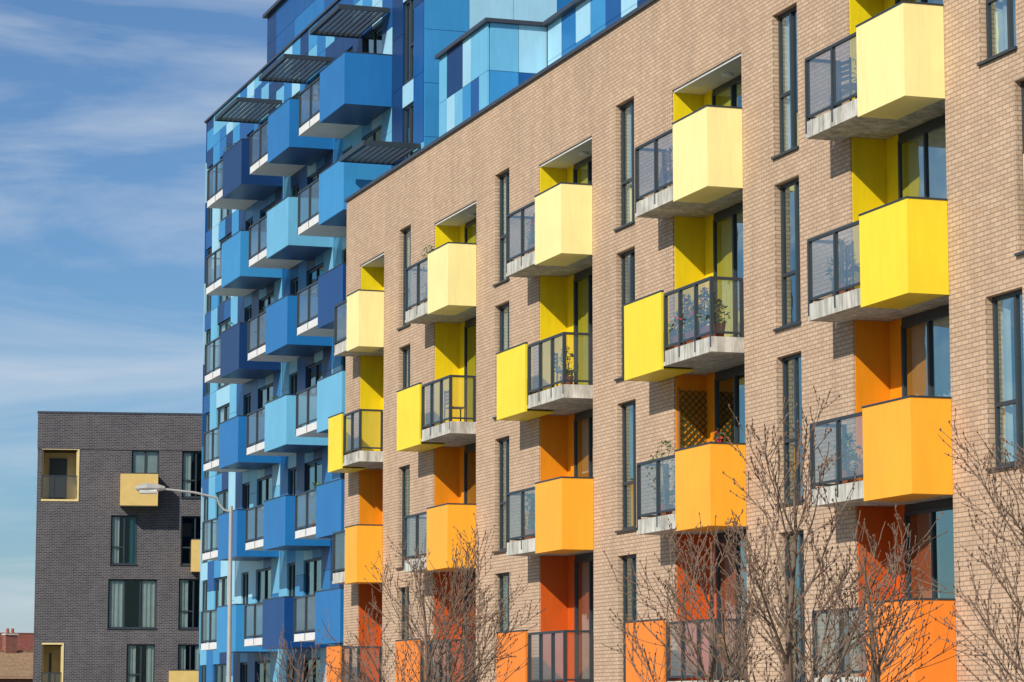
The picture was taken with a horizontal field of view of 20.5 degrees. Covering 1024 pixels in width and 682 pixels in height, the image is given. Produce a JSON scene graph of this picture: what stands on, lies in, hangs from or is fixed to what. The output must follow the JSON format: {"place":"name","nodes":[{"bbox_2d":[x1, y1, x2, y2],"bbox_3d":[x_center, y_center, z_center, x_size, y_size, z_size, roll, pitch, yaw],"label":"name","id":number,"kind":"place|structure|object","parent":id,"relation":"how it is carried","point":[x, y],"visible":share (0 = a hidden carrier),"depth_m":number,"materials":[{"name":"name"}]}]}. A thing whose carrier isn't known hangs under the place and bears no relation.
{"place":"outdoors","nodes":[
{"label":"outdoors","id":0,"kind":"place"},
{"bbox_2d":[0,676,32,681],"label":"walls","id":1,"kind":"structure","parent":0,"point":[16,680],"depth_m":185.36,"materials":[{"name":"red brick"}]},
{"bbox_2d":[0,650,32,678],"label":"roof","id":2,"kind":"structure","parent":1,"relation":"on","point":[19,663],"depth_m":187.78,"materials":[{"name":"tile"}]},
{"bbox_2d":[1,628,17,652],"bbox_3d":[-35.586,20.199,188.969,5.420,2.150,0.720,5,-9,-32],"label":"chimney","id":3,"kind":"object","parent":2,"relation":"on","point":[9,642],"visible":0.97,"depth_m":189.94,"materials":[{"name":"red brick"}]},
{"bbox_2d":[33,411,202,681],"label":"brick walls","id":4,"kind":"structure","parent":0,"point":[76,639],"depth_m":130.52,"materials":[{"name":"brick"}]},
{"bbox_2d":[41,472,200,681],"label":"balcony railings","id":5,"kind":"object","parent":4,"relation":"attached to","point":[65,476],"visible":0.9,"depth_m":130.03,"materials":[{"name":"metal"}]},
{"bbox_2d":[107,450,201,681],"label":"window frames","id":6,"kind":"structure","parent":4,"relation":"attached to","point":[179,611],"depth_m":130.48,"materials":[{"name":"black metal"}]},
{"bbox_2d":[109,452,201,681],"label":"curtains","id":7,"kind":"object","parent":6,"relation":"attached to","point":[116,604],"visible":0.86,"depth_m":130.51,"materials":[{"name":"white fabric"}]},
{"bbox_2d":[120,473,200,681],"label":"balcony panels","id":8,"kind":"object","parent":4,"relation":"attached to","point":[130,495],"visible":0.65,"depth_m":129.81,"materials":[{"name":"yellow metal"}]},
{"bbox_2d":[0,0,276,632],"label":"sky","id":9,"kind":"structure","parent":0,"point":[105,105],"materials":[{"name":"blue"}]},
{"bbox_2d":[199,0,572,681],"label":"blue apartment tower","id":10,"kind":"structure","parent":0,"point":[301,158],"depth_m":88.82,"materials":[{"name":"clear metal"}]},
{"bbox_2d":[254,307,265,345],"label":"potted plant","id":11,"kind":"object","parent":10,"relation":"on","point":[262,326],"visible":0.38,"depth_m":90.83,"materials":[{"name":"green plant"}]},
{"bbox_2d":[201,0,413,681],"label":"window frames","id":12,"kind":"structure","parent":10,"relation":"in","point":[409,107],"depth_m":95.14,"materials":[{"name":"black metal"}]},
{"bbox_2d":[203,0,413,681],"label":"window glass","id":13,"kind":"structure","parent":10,"relation":"in","point":[378,33],"depth_m":93.60,"materials":[{"name":"blue glass"}]},
{"bbox_2d":[308,482,320,526],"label":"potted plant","id":14,"kind":"object","parent":10,"relation":"on","point":[312,521],"visible":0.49,"depth_m":83.80,"materials":[{"name":"green plant"}]},
{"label":"pavement","id":15,"kind":"structure","parent":0,"visible":0},
{"bbox_2d":[135,483,232,681],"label":"street lamp","id":16,"kind":"object","parent":15,"relation":"on","point":[147,488],"visible":1,"depth_m":70.79,"materials":[{"name":"metal"}]},
{"bbox_2d":[257,624,368,681],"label":"bare tree","id":17,"kind":"object","parent":15,"relation":"on","point":[308,676],"visible":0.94,"depth_m":51.56,"materials":[{"name":"brown plant"}]},
{"bbox_2d":[318,513,545,681],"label":"bare tree","id":18,"kind":"object","parent":15,"relation":"on","point":[457,651],"visible":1,"depth_m":41.93,"materials":[{"name":"brown plant"}]},
{"bbox_2d":[601,509,837,681],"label":"bare tree","id":19,"kind":"object","parent":15,"relation":"on","point":[712,661],"visible":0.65,"depth_m":33.00,"materials":[{"name":"brown plant"}]},
{"bbox_2d":[603,385,975,681],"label":"bare tree","id":20,"kind":"object","parent":15,"relation":"on","point":[787,654],"visible":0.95,"depth_m":29.83,"materials":[{"name":"brown plant"}]},
{"bbox_2d":[817,505,923,681],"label":"bare tree","id":21,"kind":"object","parent":15,"relation":"on","point":[875,667],"visible":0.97,"depth_m":28.85,"materials":[{"name":"brown plant"}]},
{"bbox_2d":[894,408,1023,681],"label":"bare tree","id":22,"kind":"object","parent":15,"relation":"on","point":[1016,666],"visible":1,"depth_m":27.87,"materials":[{"name":"brown plant"}]},
{"label":"ground","id":23,"kind":"structure","parent":0,"visible":0},
{"bbox_2d":[343,0,1023,681],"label":"brick walls","id":24,"kind":"structure","parent":23,"relation":"on","point":[651,58],"depth_m":55.31,"materials":[{"name":"brick"}]},
{"bbox_2d":[344,0,655,201],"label":"parapet coping","id":25,"kind":"object","parent":24,"relation":"on","point":[535,76],"visible":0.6,"depth_m":65.23,"materials":[{"name":"black metal"}]},
{"bbox_2d":[435,0,646,136],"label":"penthouse cladding","id":26,"kind":"structure","parent":24,"relation":"on","point":[485,62],"depth_m":73.05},
{"bbox_2d":[359,0,904,681],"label":"recess panels","id":27,"kind":"object","parent":24,"relation":"attached to","point":[877,344],"visible":0.39,"depth_m":61.88,"materials":[{"name":"paint"}]},
{"bbox_2d":[332,53,952,681],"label":"balcony slabs","id":28,"kind":"structure","parent":24,"relation":"attached to","point":[720,353],"depth_m":54.06,"materials":[{"name":"grey concrete"}]},
{"bbox_2d":[415,245,433,302],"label":"potted plant","id":29,"kind":"object","parent":28,"relation":"on","point":[424,268],"visible":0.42,"depth_m":70.05,"materials":[{"name":"green plant"}]},
{"bbox_2d":[444,390,466,422],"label":"balcony chair","id":30,"kind":"object","parent":28,"relation":"on","point":[447,403],"visible":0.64,"depth_m":68.11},
{"bbox_2d":[520,492,534,539],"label":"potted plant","id":31,"kind":"object","parent":28,"relation":"on","point":[530,530],"visible":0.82,"depth_m":61.80,"materials":[{"name":"green plant"}]},
{"bbox_2d":[524,212,534,251],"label":"potted plant","id":32,"kind":"object","parent":28,"relation":"on","point":[532,244],"visible":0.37,"depth_m":62.06,"materials":[{"name":"green plant"}]},
{"bbox_2d":[554,352,575,385],"bbox_3d":[1.129,0.666,60.735,0.435,0.880,0.440,-2,-8,12],"label":"balcony chair","id":33,"kind":"object","parent":28,"relation":"on","point":[556,359],"visible":0.52,"depth_m":60.85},
{"bbox_2d":[555,346,578,384],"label":"potted plant","id":34,"kind":"object","parent":28,"relation":"on","point":[568,377],"visible":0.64,"depth_m":59.97,"materials":[{"name":"green plant"}]},
{"bbox_2d":[645,440,674,515],"bbox_3d":[2.939,2.631,54.145,0.780,1.494,0.742,0,-7,-1],"label":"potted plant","id":35,"kind":"object","parent":28,"relation":"on","point":[666,506],"visible":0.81,"depth_m":54.13,"materials":[{"name":"green plant"}]},
{"bbox_2d":[662,148,672,189],"bbox_3d":[3.167,-3.242,54.678,0.435,0.880,0.440,2,-8,-18],"label":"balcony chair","id":36,"kind":"object","parent":28,"relation":"on","point":[670,170],"visible":0.52,"depth_m":54.65,"materials":[{"name":"grey plastic"}]},
{"bbox_2d":[663,145,672,184],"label":"potted plant","id":37,"kind":"object","parent":28,"relation":"on","point":[671,161],"visible":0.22,"depth_m":54.26,"materials":[{"name":"green plant"}]},
{"bbox_2d":[326,3,1023,681],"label":"balcony panels","id":38,"kind":"object","parent":28,"relation":"attached to","point":[904,241],"visible":0.96,"depth_m":51.97,"materials":[{"name":"yellow metal"}]},
{"bbox_2d":[326,1,1023,681],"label":"balcony railings","id":39,"kind":"object","parent":28,"relation":"attached to","point":[838,425],"visible":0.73,"depth_m":54.69,"materials":[{"name":"black metal"}]},
{"bbox_2d":[667,311,690,347],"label":"potted plant","id":40,"kind":"object","parent":28,"relation":"on","point":[675,338],"visible":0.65,"depth_m":53.48,"materials":[{"name":"green plant"}]},
{"bbox_2d":[673,293,692,344],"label":"potted plant","id":41,"kind":"object","parent":28,"relation":"on","point":[687,299],"visible":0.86,"depth_m":53.28,"materials":[{"name":"green plant"}]},
{"bbox_2d":[679,300,703,343],"bbox_3d":[3.341,-0.348,52.985,0.484,0.906,0.451,2,-8,-18],"label":"potted plant","id":42,"kind":"object","parent":28,"relation":"on","point":[688,334],"visible":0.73,"depth_m":52.92,"materials":[{"name":"green plant"}]},
{"bbox_2d":[678,387,706,448],"bbox_3d":[3.517,2.172,54.754,0.650,2.540,0.043,2,-8,-18],"label":"wooden trellis","id":43,"kind":"object","parent":28,"relation":"on","point":[679,420],"visible":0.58,"depth_m":54.82,"materials":[{"name":"brown wood"}]},
{"bbox_2d":[687,305,707,341],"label":"potted plant","id":44,"kind":"object","parent":28,"relation":"on","point":[692,330],"visible":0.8,"depth_m":52.65,"materials":[{"name":"green plant"}]},
{"bbox_2d":[692,287,716,339],"bbox_3d":[3.539,-0.481,52.411,0.438,1.023,0.495,2,-8,-18],"label":"potted plant","id":45,"kind":"object","parent":28,"relation":"on","point":[704,292],"visible":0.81,"depth_m":52.39,"materials":[{"name":"green plant"}]},
{"bbox_2d":[697,293,722,337],"bbox_3d":[3.643,-0.462,52.094,0.462,0.904,0.459,2,-8,-18],"label":"potted plant","id":46,"kind":"object","parent":28,"relation":"on","point":[706,328],"visible":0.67,"depth_m":52.08,"materials":[{"name":"green plant"}]},
{"bbox_2d":[703,298,729,336],"bbox_3d":[3.756,-0.421,51.804,0.487,0.748,0.492,2,-8,-18],"label":"potted plant","id":47,"kind":"object","parent":28,"relation":"on","point":[718,326],"visible":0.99,"depth_m":51.73,"materials":[{"name":"green plant"}]},
{"bbox_2d":[710,427,726,441],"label":"potted plant","id":48,"kind":"object","parent":28,"relation":"on","point":[721,433],"visible":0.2,"depth_m":52.35,"materials":[{"name":"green plant"}]},
{"bbox_2d":[708,634,741,679],"bbox_3d":[3.921,5.811,52.167,0.435,0.880,0.440,6,-9,-38],"label":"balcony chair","id":49,"kind":"object","parent":28,"relation":"on","point":[724,664],"visible":0.2,"depth_m":52.01,"materials":[{"name":"grey plastic"}]},
{"bbox_2d":[825,238,859,293],"bbox_3d":[5.466,-1.196,46.970,0.549,1.047,0.620,2,-8,-18],"label":"potted plant","id":50,"kind":"object","parent":28,"relation":"on","point":[842,271],"visible":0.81,"depth_m":46.94,"materials":[{"name":"green plant"}]},
{"bbox_2d":[836,57,856,107],"bbox_3d":[5.676,-4.218,47.123,0.435,0.880,0.440,4,-8,-28],"label":"balcony chair","id":51,"kind":"object","parent":28,"relation":"on","point":[850,86],"visible":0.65,"depth_m":47.06,"materials":[{"name":"grey plastic"}]},
{"bbox_2d":[834,433,862,483],"bbox_3d":[5.534,1.933,46.463,0.474,0.911,0.517,-6,-10,41],"label":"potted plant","id":52,"kind":"object","parent":28,"relation":"on","point":[848,472],"visible":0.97,"depth_m":46.44,"materials":[{"name":"green plant"}]},
{"bbox_2d":[845,241,859,291],"bbox_3d":[5.739,-1.168,46.537,0.435,0.880,0.440,1,-7,-8],"label":"balcony chair","id":53,"kind":"object","parent":28,"relation":"on","point":[853,268],"visible":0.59,"depth_m":46.52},
{"bbox_2d":[849,54,856,81],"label":"potted plant","id":54,"kind":"object","parent":28,"relation":"on","point":[854,72],"visible":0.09,"depth_m":46.51,"materials":[{"name":"green plant"}]},
{"bbox_2d":[851,602,866,676],"bbox_3d":[5.745,4.775,45.440,0.647,1.211,0.659,-5,-9,35],"label":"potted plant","id":55,"kind":"object","parent":28,"relation":"on","point":[863,664],"visible":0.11,"depth_m":45.38,"materials":[{"name":"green plant"}]},
{"bbox_2d":[395,0,1023,681],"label":"window frames","id":56,"kind":"structure","parent":24,"relation":"attached to","point":[929,316],"depth_m":53.52,"materials":[{"name":"black metal"}]},
{"bbox_2d":[403,0,1023,681],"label":"window glass","id":57,"kind":"object","parent":56,"relation":"in","point":[915,336],"visible":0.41,"depth_m":50.37,"materials":[{"name":"black glass"}]},
{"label":"walls","id":58,"kind":"object","parent":23,"relation":"on","visible":0},
{"bbox_2d":[0,633,33,649],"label":"roof","id":59,"kind":"structure","parent":58,"relation":"on","point":[25,641],"depth_m":267.25,"materials":[{"name":"red tile"}]}
]}

